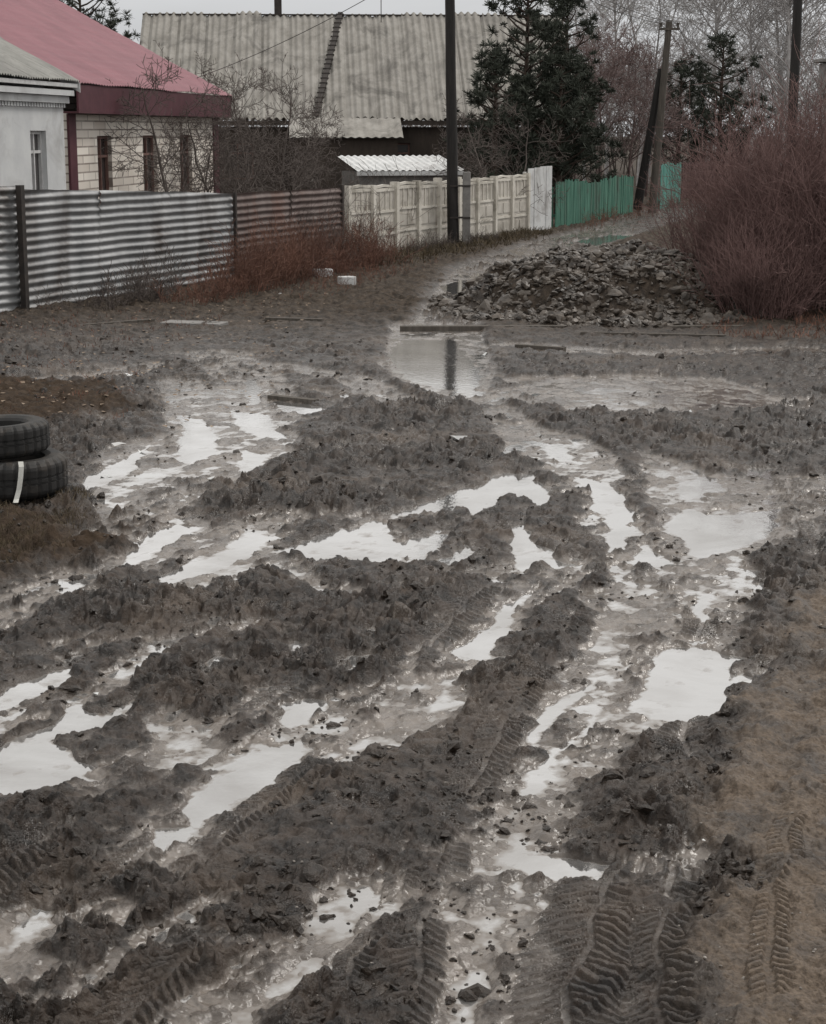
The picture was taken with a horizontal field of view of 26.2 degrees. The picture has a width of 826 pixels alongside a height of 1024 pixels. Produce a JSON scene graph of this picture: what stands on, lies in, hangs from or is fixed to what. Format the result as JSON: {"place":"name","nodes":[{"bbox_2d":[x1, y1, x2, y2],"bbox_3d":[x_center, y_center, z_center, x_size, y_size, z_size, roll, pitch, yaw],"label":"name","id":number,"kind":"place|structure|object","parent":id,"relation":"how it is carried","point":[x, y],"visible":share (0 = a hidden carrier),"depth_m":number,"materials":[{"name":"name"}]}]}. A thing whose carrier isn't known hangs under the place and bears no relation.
{"place":"outdoors","nodes":[
{"label":"outdoors","id":0,"kind":"place"},
{"bbox_2d":[224,145,407,177],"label":"window glass","id":1,"kind":"object","parent":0,"point":[402,148],"visible":0.18,"depth_m":68.33,"materials":[{"name":"black glass"}]},
{"bbox_2d":[0,136,825,1023],"bbox_3d":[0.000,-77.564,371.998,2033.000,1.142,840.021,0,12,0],"label":"ground","id":2,"kind":"structure","parent":0,"point":[604,954],"depth_m":10.04,"materials":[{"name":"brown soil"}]},
{"bbox_2d":[0,74,65,189],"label":"walls","id":3,"kind":"structure","parent":2,"relation":"on","point":[18,124],"depth_m":35.98,"materials":[{"name":"white paint"}]},
{"bbox_2d":[0,85,73,107],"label":"cornice","id":4,"kind":"structure","parent":3,"relation":"attached to","point":[26,96],"depth_m":35.72,"materials":[{"name":"white paint"}]},
{"bbox_2d":[30,131,43,189],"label":"window frames","id":5,"kind":"structure","parent":3,"relation":"attached to","point":[39,152],"depth_m":36.77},
{"bbox_2d":[34,134,39,189],"bbox_3d":[-8.251,-6.497,33.643,0.030,1.430,7.150,1,12,7],"label":"window glass","id":6,"kind":"object","parent":5,"relation":"in","point":[36,162],"visible":0.07,"depth_m":36.95,"materials":[{"name":"grey glass"}]},
{"bbox_2d":[0,78,79,91],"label":"trim","id":7,"kind":"structure","parent":3,"relation":"on","point":[74,85],"depth_m":36.18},
{"bbox_2d":[0,37,79,81],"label":"roof slope","id":8,"kind":"structure","parent":7,"relation":"on","point":[15,61],"depth_m":36.51,"materials":[{"name":"grey metal"}]},
{"bbox_2d":[0,447,67,501],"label":"tyre","id":9,"kind":"object","parent":2,"relation":"on","point":[45,473],"visible":0.9,"depth_m":14.19,"materials":[{"name":"rubber"}]},
{"bbox_2d":[13,462,23,502],"bbox_3d":[-3.123,-0.237,14.048,0.062,0.305,0.153,4,13,17],"label":"white strap","id":10,"kind":"object","parent":9,"relation":"attached to","point":[19,482],"visible":0.96,"depth_m":14.06,"materials":[{"name":"white plastic"}]},
{"bbox_2d":[0,414,49,459],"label":"tyre","id":11,"kind":"object","parent":9,"relation":"on","point":[23,435],"visible":1,"depth_m":14.22,"materials":[{"name":"rubber"}]},
{"bbox_2d":[0,484,98,563],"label":"grass","id":12,"kind":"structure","parent":2,"relation":"on","point":[40,517],"depth_m":13.28,"materials":[{"name":"brown plant"}]},
{"bbox_2d":[59,0,140,39],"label":"pine tree","id":13,"kind":"object","parent":2,"relation":"on","point":[111,23],"visible":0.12,"depth_m":77.06,"materials":[{"name":"green plant"}]},
{"bbox_2d":[33,242,189,310],"bbox_3d":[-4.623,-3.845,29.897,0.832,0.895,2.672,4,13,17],"label":"dry weeds","id":14,"kind":"object","parent":2,"relation":"on","point":[144,295],"visible":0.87,"depth_m":30.08,"materials":[{"name":"brown plant"}]},
{"bbox_2d":[0,303,223,419],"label":"grass","id":15,"kind":"structure","parent":2,"relation":"on","point":[93,346],"depth_m":25.35,"materials":[{"name":"brown plant"}]},
{"bbox_2d":[29,78,214,207],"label":"walls","id":16,"kind":"structure","parent":2,"relation":"on","point":[90,128],"depth_m":45.98,"materials":[{"name":"white brick"}]},
{"bbox_2d":[66,114,219,192],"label":"corner trim","id":17,"kind":"structure","parent":16,"relation":"attached to","point":[72,151],"depth_m":41.37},
{"bbox_2d":[97,135,188,204],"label":"window frames","id":18,"kind":"structure","parent":16,"relation":"attached to","point":[99,138],"depth_m":44.69,"materials":[{"name":"brown wood"}]},
{"bbox_2d":[97,137,186,199],"bbox_3d":[-7.315,-9.361,48.076,0.030,1.650,9.400,2,12,7],"label":"window glass","id":19,"kind":"object","parent":18,"relation":"in","point":[103,168],"visible":0.17,"depth_m":48.01,"materials":[{"name":"black glass"}]},
{"bbox_2d":[58,80,231,117],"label":"trim","id":20,"kind":"structure","parent":16,"relation":"on","point":[90,99],"depth_m":45.34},
{"bbox_2d":[0,0,230,95],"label":"roof slope","id":21,"kind":"structure","parent":20,"relation":"on","point":[73,42],"depth_m":48.06,"materials":[{"name":"red metal"}]},
{"bbox_2d":[74,40,248,192],"bbox_3d":[-6.359,-9.199,44.882,4.408,5.286,2.650,-5,13,-23],"label":"bare tree","id":22,"kind":"object","parent":2,"relation":"on","point":[156,81],"visible":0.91,"depth_m":44.37,"materials":[{"name":"brown plant"}]},
{"bbox_2d":[1,287,328,426],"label":"fallen leaves","id":23,"kind":"object","parent":2,"relation":"on","point":[156,362],"visible":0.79,"depth_m":23.25,"materials":[{"name":"brown plant"}]},
{"bbox_2d":[132,133,204,192],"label":"bare tree","id":24,"kind":"object","parent":2,"relation":"on","point":[162,170],"visible":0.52,"depth_m":40.03,"materials":[{"name":"brown plant"}]},
{"bbox_2d":[0,185,344,311],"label":"corrugated metal fence","id":25,"kind":"object","parent":2,"relation":"on","point":[67,239],"visible":0.69,"depth_m":31.06,"materials":[{"name":"metal"}]},
{"bbox_2d":[160,320,227,325],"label":"culvert slab","id":26,"kind":"structure","parent":2,"relation":"on","point":[194,322],"depth_m":27.30,"materials":[{"name":"grey concrete"}]},
{"bbox_2d":[131,68,290,193],"bbox_3d":[-5.621,-9.032,45.701,3.465,4.618,4.263,-8,15,-34],"label":"bare tree","id":27,"kind":"object","parent":2,"relation":"on","point":[221,128],"visible":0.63,"depth_m":45.14,"materials":[{"name":"brown plant"}]},
{"bbox_2d":[172,102,252,191],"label":"bare tree","id":28,"kind":"object","parent":2,"relation":"on","point":[198,121],"visible":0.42,"depth_m":50.72,"materials":[{"name":"brown plant"}]},
{"bbox_2d":[187,51,271,193],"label":"bare tree","id":29,"kind":"object","parent":2,"relation":"on","point":[213,81],"visible":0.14,"depth_m":57.63,"materials":[{"name":"brown plant"}]},
{"bbox_2d":[195,91,286,193],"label":"bare tree","id":30,"kind":"object","parent":2,"relation":"on","point":[252,150],"visible":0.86,"depth_m":42.81,"materials":[{"name":"brown plant"}]},
{"bbox_2d":[180,52,316,191],"bbox_3d":[-4.979,-10.532,51.125,2.782,5.263,4.628,11,17,43],"label":"bare tree","id":31,"kind":"object","parent":2,"relation":"on","point":[238,98],"visible":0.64,"depth_m":50.43,"materials":[{"name":"brown plant"}]},
{"bbox_2d":[209,52,343,191],"bbox_3d":[-3.287,-9.289,45.884,3.967,5.030,2.385,-11,16,-41],"label":"bare tree","id":32,"kind":"object","parent":2,"relation":"on","point":[290,122],"visible":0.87,"depth_m":46.04,"materials":[{"name":"brown plant"}]},
{"bbox_2d":[148,203,405,305],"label":"dry weeds","id":33,"kind":"object","parent":2,"relation":"on","point":[286,262],"visible":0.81,"depth_m":33.19,"materials":[{"name":"brown plant"}]},
{"bbox_2d":[207,155,373,247],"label":"dry weeds","id":34,"kind":"object","parent":2,"relation":"on","point":[293,188],"visible":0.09,"depth_m":38.86,"materials":[{"name":"brown plant"}]},
{"bbox_2d":[254,92,360,209],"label":"bare tree","id":35,"kind":"object","parent":2,"relation":"on","point":[311,147],"visible":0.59,"depth_m":49.14,"materials":[{"name":"brown plant"}]},
{"bbox_2d":[312,268,332,276],"bbox_3d":[-1.828,-4.825,35.878,0.390,0.180,0.239,-4,13,-16],"label":"white stone block","id":36,"kind":"object","parent":2,"relation":"on","point":[323,273],"depth_m":35.78,"materials":[{"name":"white stone"}]},
{"bbox_2d":[282,101,363,188],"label":"bare tree","id":37,"kind":"object","parent":2,"relation":"on","point":[331,125],"visible":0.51,"depth_m":51.68,"materials":[{"name":"brown plant"}]},
{"bbox_2d":[232,185,426,281],"bbox_3d":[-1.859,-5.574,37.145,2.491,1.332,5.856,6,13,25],"label":"dry weeds","id":38,"kind":"object","parent":2,"relation":"on","point":[371,256],"visible":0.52,"depth_m":37.91,"materials":[{"name":"brown plant"}]},
{"bbox_2d":[237,254,437,304],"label":"dry weeds","id":39,"kind":"object","parent":2,"relation":"on","point":[340,272],"visible":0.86,"depth_m":34.48,"materials":[{"name":"brown plant"}]},
{"bbox_2d":[295,138,397,189],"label":"porch walls","id":40,"kind":"structure","parent":2,"relation":"on","point":[369,146],"depth_m":65.66,"materials":[{"name":"brown wood"}]},
{"bbox_2d":[289,118,402,137],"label":"porch roof","id":41,"kind":"structure","parent":40,"relation":"on","point":[372,127],"depth_m":66.22,"materials":[{"name":"metal"}]},
{"bbox_2d":[337,276,355,284],"bbox_3d":[-1.271,-4.434,34.065,0.332,0.180,0.206,-4,13,-19],"label":"white stone block","id":42,"kind":"object","parent":2,"relation":"on","point":[352,280],"depth_m":33.99,"materials":[{"name":"white stone"}]},
{"bbox_2d":[219,125,572,206],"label":"walls","id":43,"kind":"structure","parent":2,"relation":"on","point":[421,140],"depth_m":68.14,"materials":[{"name":"brown wood"}]},
{"bbox_2d":[223,143,409,178],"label":"window frames","id":44,"kind":"structure","parent":43,"relation":"attached to","point":[408,152],"depth_m":68.26,"materials":[{"name":"brown wood"}]},
{"bbox_2d":[140,13,581,124],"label":"trim","id":45,"kind":"structure","parent":43,"relation":"on","point":[402,123],"depth_m":72.23,"materials":[{"name":"grey wood"}]},
{"bbox_2d":[224,116,488,120],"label":"roof slope","id":46,"kind":"structure","parent":45,"relation":"on","point":[401,119],"depth_m":79.86,"materials":[{"name":"stone"}]},
{"bbox_2d":[140,11,582,120],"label":"roof slope","id":47,"kind":"structure","parent":45,"relation":"on","point":[393,66],"depth_m":70.51,"materials":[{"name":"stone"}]},
{"bbox_2d":[274,0,281,16],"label":"chimney pipe","id":48,"kind":"object","parent":47,"relation":"on","point":[277,6],"visible":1,"depth_m":72.49,"materials":[{"name":"metal"}]},
{"bbox_2d":[313,12,343,117],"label":"roof ladder","id":49,"kind":"object","parent":47,"relation":"on","point":[329,58],"visible":0.88,"depth_m":70.10,"materials":[{"name":"wood"}]},
{"bbox_2d":[74,317,725,403],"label":"old planks","id":50,"kind":"object","parent":2,"relation":"on","point":[304,400],"visible":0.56,"depth_m":25.80,"materials":[{"name":"grey wood"}]},
{"bbox_2d":[338,155,463,188],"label":"garden shed","id":51,"kind":"structure","parent":2,"relation":"on","point":[424,164],"depth_m":51.32,"materials":[{"name":"grey metal"}]},
{"bbox_2d":[0,233,825,1023],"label":"puddle water","id":52,"kind":"structure","parent":2,"relation":"on","point":[686,683],"depth_m":11.28,"materials":[{"name":"grey liquid"}]},
{"bbox_2d":[0,322,825,1023],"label":"mud clods","id":53,"kind":"object","parent":2,"relation":"on","point":[264,908],"visible":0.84,"depth_m":7.95,"materials":[{"name":"brown soil"}]},
{"bbox_2d":[339,146,534,228],"bbox_3d":[0.091,-8.301,46.558,3.222,2.587,12.555,5,13,21],"label":"bush","id":54,"kind":"object","parent":2,"relation":"on","point":[407,177],"visible":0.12,"depth_m":45.14,"materials":[{"name":"brown plant"}]},
{"bbox_2d":[344,173,530,250],"bbox_3d":[0.899,-7.737,46.122,0.190,1.898,12.639,5,13,22],"label":"concrete panel fence","id":55,"kind":"object","parent":2,"relation":"on","point":[497,204],"visible":0.66,"depth_m":45.22,"materials":[{"name":"beige concrete"}]},
{"bbox_2d":[387,225,502,253],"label":"dry weeds","id":56,"kind":"object","parent":2,"relation":"on","point":[441,240],"visible":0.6,"depth_m":44.18,"materials":[{"name":"brown plant"}]},
{"bbox_2d":[93,293,822,840],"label":"litter scraps","id":57,"kind":"object","parent":2,"relation":"on","point":[267,391],"visible":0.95,"depth_m":17.01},
{"bbox_2d":[445,0,470,243],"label":"utility pole","id":58,"kind":"object","parent":2,"relation":"on","point":[453,217],"visible":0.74,"depth_m":44.98,"materials":[{"name":"brown wood"}]},
{"bbox_2d":[197,0,696,77],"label":"overhead wires","id":59,"kind":"object","parent":58,"relation":"attached to","point":[363,0],"visible":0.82,"depth_m":54.47,"materials":[{"name":"grey"}]},
{"bbox_2d":[361,225,565,268],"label":"grass","id":60,"kind":"structure","parent":2,"relation":"on","point":[452,248],"depth_m":44.38,"materials":[{"name":"plant"}]},
{"bbox_2d":[429,93,547,215],"bbox_3d":[1.760,-10.064,51.599,4.050,4.129,3.292,-10,15,-38],"label":"bare tree","id":61,"kind":"object","parent":2,"relation":"on","point":[463,115],"visible":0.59,"depth_m":51.12,"materials":[{"name":"brown plant"}]},
{"bbox_2d":[441,39,540,180],"bbox_3d":[2.671,-12.766,59.792,3.468,6.173,3.689,0,12,0],"label":"pine tree","id":62,"kind":"object","parent":2,"relation":"on","point":[492,63],"visible":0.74,"depth_m":59.12,"materials":[{"name":"green plant"}]},
{"bbox_2d":[460,88,578,210],"bbox_3d":[3.436,-10.797,54.464,3.837,4.366,3.119,10,16,39],"label":"bare tree","id":63,"kind":"object","parent":2,"relation":"on","point":[506,141],"visible":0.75,"depth_m":54.39,"materials":[{"name":"brown plant"}]},
{"bbox_2d":[223,71,820,177],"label":"distant trees","id":64,"kind":"object","parent":2,"relation":"on","point":[621,129],"visible":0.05,"depth_m":117.92,"materials":[{"name":"brown plant"}]},
{"bbox_2d":[471,0,597,186],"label":"pine tree","id":65,"kind":"object","parent":2,"relation":"on","point":[537,27],"visible":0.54,"depth_m":60.61,"materials":[{"name":"green plant"}]},
{"bbox_2d":[523,166,551,229],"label":"white gate","id":66,"kind":"structure","parent":2,"relation":"on","point":[541,175],"depth_m":52.57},
{"bbox_2d":[508,50,611,213],"bbox_3d":[4.854,-12.860,61.011,3.848,5.842,4.303,0,12,0],"label":"pine tree","id":67,"kind":"object","parent":2,"relation":"on","point":[565,79],"visible":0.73,"depth_m":60.22,"materials":[{"name":"green plant"}]},
{"bbox_2d":[510,0,626,188],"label":"pine tree","id":68,"kind":"object","parent":2,"relation":"on","point":[590,89],"visible":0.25,"depth_m":63.63,"materials":[{"name":"green plant"}]},
{"bbox_2d":[538,60,612,178],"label":"reddish tree","id":69,"kind":"object","parent":2,"relation":"on","point":[591,103],"visible":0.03,"depth_m":68.36,"materials":[{"name":"brown plant"}]},
{"bbox_2d":[542,0,620,93],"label":"birch tree","id":70,"kind":"object","parent":2,"relation":"on","point":[592,21],"visible":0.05,"depth_m":103.46,"materials":[{"name":"plant"}]},
{"bbox_2d":[551,175,633,227],"bbox_3d":[5.953,-10.174,58.121,0.184,1.609,9.401,5,13,21],"label":"green wooden fence","id":71,"kind":"object","parent":2,"relation":"on","point":[579,199],"visible":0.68,"depth_m":57.31,"materials":[{"name":"teal paint"}]},
{"bbox_2d":[531,0,653,180],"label":"birch tree","id":72,"kind":"object","parent":2,"relation":"on","point":[596,11],"visible":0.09,"depth_m":99.81,"materials":[{"name":"plant"}]},
{"bbox_2d":[427,238,768,327],"bbox_3d":[3.292,-4.083,30.852,6.110,1.238,8.309,0,12,0],"label":"rubble pile","id":73,"kind":"object","parent":2,"relation":"on","point":[576,255],"visible":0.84,"depth_m":28.62,"materials":[{"name":"stone"}]},
{"bbox_2d":[569,14,637,172],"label":"reddish tree","id":74,"kind":"object","parent":2,"relation":"on","point":[607,37],"visible":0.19,"depth_m":77.88,"materials":[{"name":"brown plant"}]},
{"bbox_2d":[400,325,814,330],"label":"concrete kerb","id":75,"kind":"structure","parent":2,"relation":"on","point":[441,327],"depth_m":27.01,"materials":[{"name":"grey concrete"}]},
{"bbox_2d":[571,27,647,177],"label":"reddish tree","id":76,"kind":"object","parent":2,"relation":"on","point":[623,99],"visible":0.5,"depth_m":69.73,"materials":[{"name":"brown plant"}]},
{"bbox_2d":[569,0,678,177],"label":"birch tree","id":77,"kind":"object","parent":2,"relation":"on","point":[615,6],"visible":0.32,"depth_m":107.79,"materials":[{"name":"plant"}]},
{"bbox_2d":[596,22,693,176],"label":"reddish tree","id":78,"kind":"object","parent":2,"relation":"on","point":[634,125],"visible":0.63,"depth_m":72.59,"materials":[{"name":"brown plant"}]},
{"bbox_2d":[568,0,733,176],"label":"birch tree","id":79,"kind":"object","parent":2,"relation":"on","point":[637,21],"visible":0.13,"depth_m":112.27,"materials":[{"name":"plant"}]},
{"bbox_2d":[571,184,732,230],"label":"dry weeds","id":80,"kind":"object","parent":2,"relation":"on","point":[604,214],"visible":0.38,"depth_m":57.95,"materials":[{"name":"brown plant"}]},
{"bbox_2d":[633,20,679,212],"bbox_3d":[8.562,-13.886,63.152,1.625,6.965,0.540,8,15,33],"label":"utility pole","id":81,"kind":"object","parent":2,"relation":"on","point":[657,112],"visible":0.87,"depth_m":63.10,"materials":[{"name":"brown wood"}]},
{"bbox_2d":[585,0,730,185],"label":"birch tree","id":82,"kind":"object","parent":2,"relation":"on","point":[640,150],"visible":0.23,"depth_m":92.56,"materials":[{"name":"plant"}]},
{"bbox_2d":[587,0,731,183],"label":"birch tree","id":83,"kind":"object","parent":2,"relation":"on","point":[658,27],"visible":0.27,"depth_m":94.64,"materials":[{"name":"plant"}]},
{"bbox_2d":[620,39,703,196],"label":"reddish tree","id":84,"kind":"object","parent":2,"relation":"on","point":[650,102],"visible":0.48,"depth_m":76.47,"materials":[{"name":"brown plant"}]},
{"bbox_2d":[657,162,680,208],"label":"teal metal fence","id":85,"kind":"object","parent":2,"relation":"on","point":[664,169],"visible":0.4,"depth_m":68.04,"materials":[{"name":"metal"}]},
{"bbox_2d":[652,58,708,165],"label":"pine tree","id":86,"kind":"object","parent":2,"relation":"on","point":[682,84],"visible":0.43,"depth_m":83.65,"materials":[{"name":"green plant"}]},
{"bbox_2d":[620,0,786,155],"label":"birch tree","id":87,"kind":"object","parent":2,"relation":"on","point":[709,15],"visible":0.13,"depth_m":101.49,"materials":[{"name":"plant"}]},
{"bbox_2d":[625,142,812,271],"bbox_3d":[5.348,-5.146,31.404,3.472,2.846,4.134,0,12,0],"label":"bare bush","id":88,"kind":"object","parent":2,"relation":"on","point":[684,245],"visible":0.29,"depth_m":30.98,"materials":[{"name":"brown plant"}]},
{"bbox_2d":[671,29,775,190],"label":"pine tree","id":89,"kind":"object","parent":2,"relation":"on","point":[720,41],"visible":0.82,"depth_m":81.28,"materials":[{"name":"green plant"}]},
{"bbox_2d":[639,20,825,310],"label":"bare bush","id":90,"kind":"object","parent":2,"relation":"on","point":[806,184],"visible":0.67,"depth_m":29.28,"materials":[{"name":"brown plant"}]},
{"bbox_2d":[648,0,822,160],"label":"birch tree","id":91,"kind":"object","parent":2,"relation":"on","point":[698,51],"visible":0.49,"depth_m":91.96,"materials":[{"name":"plant"}]},
{"bbox_2d":[653,183,825,319],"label":"bare bush","id":92,"kind":"object","parent":2,"relation":"on","point":[757,273],"visible":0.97,"depth_m":28.09,"materials":[{"name":"brown plant"}]},
{"bbox_2d":[670,0,825,145],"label":"birch tree","id":93,"kind":"object","parent":2,"relation":"on","point":[761,73],"visible":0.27,"depth_m":93.92,"materials":[{"name":"plant"}]},
{"bbox_2d":[681,112,818,191],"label":"roadside thicket","id":94,"kind":"object","parent":2,"relation":"on","point":[756,144],"visible":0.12,"depth_m":78.87,"materials":[{"name":"brown plant"}]},
{"bbox_2d":[679,0,823,162],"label":"birch tree","id":95,"kind":"object","parent":2,"relation":"on","point":[778,13],"visible":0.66,"depth_m":87.37,"materials":[{"name":"plant"}]},
{"bbox_2d":[677,269,825,338],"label":"grass","id":96,"kind":"structure","parent":2,"relation":"on","point":[801,318],"depth_m":26.77,"materials":[{"name":"brown plant"}]},
{"bbox_2d":[685,0,825,145],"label":"birch tree","id":97,"kind":"object","parent":2,"relation":"on","point":[804,47],"visible":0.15,"depth_m":106.84,"materials":[{"name":"plant"}]},
{"bbox_2d":[702,0,825,154],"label":"birch tree","id":98,"kind":"object","parent":2,"relation":"on","point":[788,18],"visible":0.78,"depth_m":85.53,"materials":[{"name":"grey plant"}]},
{"bbox_2d":[719,0,825,127],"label":"birch tree","id":99,"kind":"object","parent":2,"relation":"on","point":[824,26],"visible":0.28,"depth_m":90.25,"materials":[{"name":"plant"}]},
{"bbox_2d":[787,0,801,173],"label":"utility pole","id":100,"kind":"object","parent":2,"relation":"on","point":[796,38],"visible":0.36,"depth_m":43.52,"materials":[{"name":"brown wood"}]},
{"bbox_2d":[764,7,825,134],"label":"birch tree","id":101,"kind":"object","parent":2,"relation":"on","point":[815,64],"visible":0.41,"depth_m":88.66,"materials":[{"name":"plant"}]},
{"bbox_2d":[804,0,825,58],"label":"birch tree","id":102,"kind":"object","parent":2,"relation":"on","point":[817,30],"visible":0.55,"depth_m":95.84,"materials":[{"name":"plant"}]},
{"bbox_2d":[813,58,825,157],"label":"utility pole","id":103,"kind":"object","parent":2,"relation":"on","point":[823,64],"visible":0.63,"depth_m":48.50,"materials":[{"name":"grey wood"}]},
{"bbox_2d":[62,0,825,135],"label":"sky","id":104,"kind":"structure","parent":0,"point":[137,7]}
]}

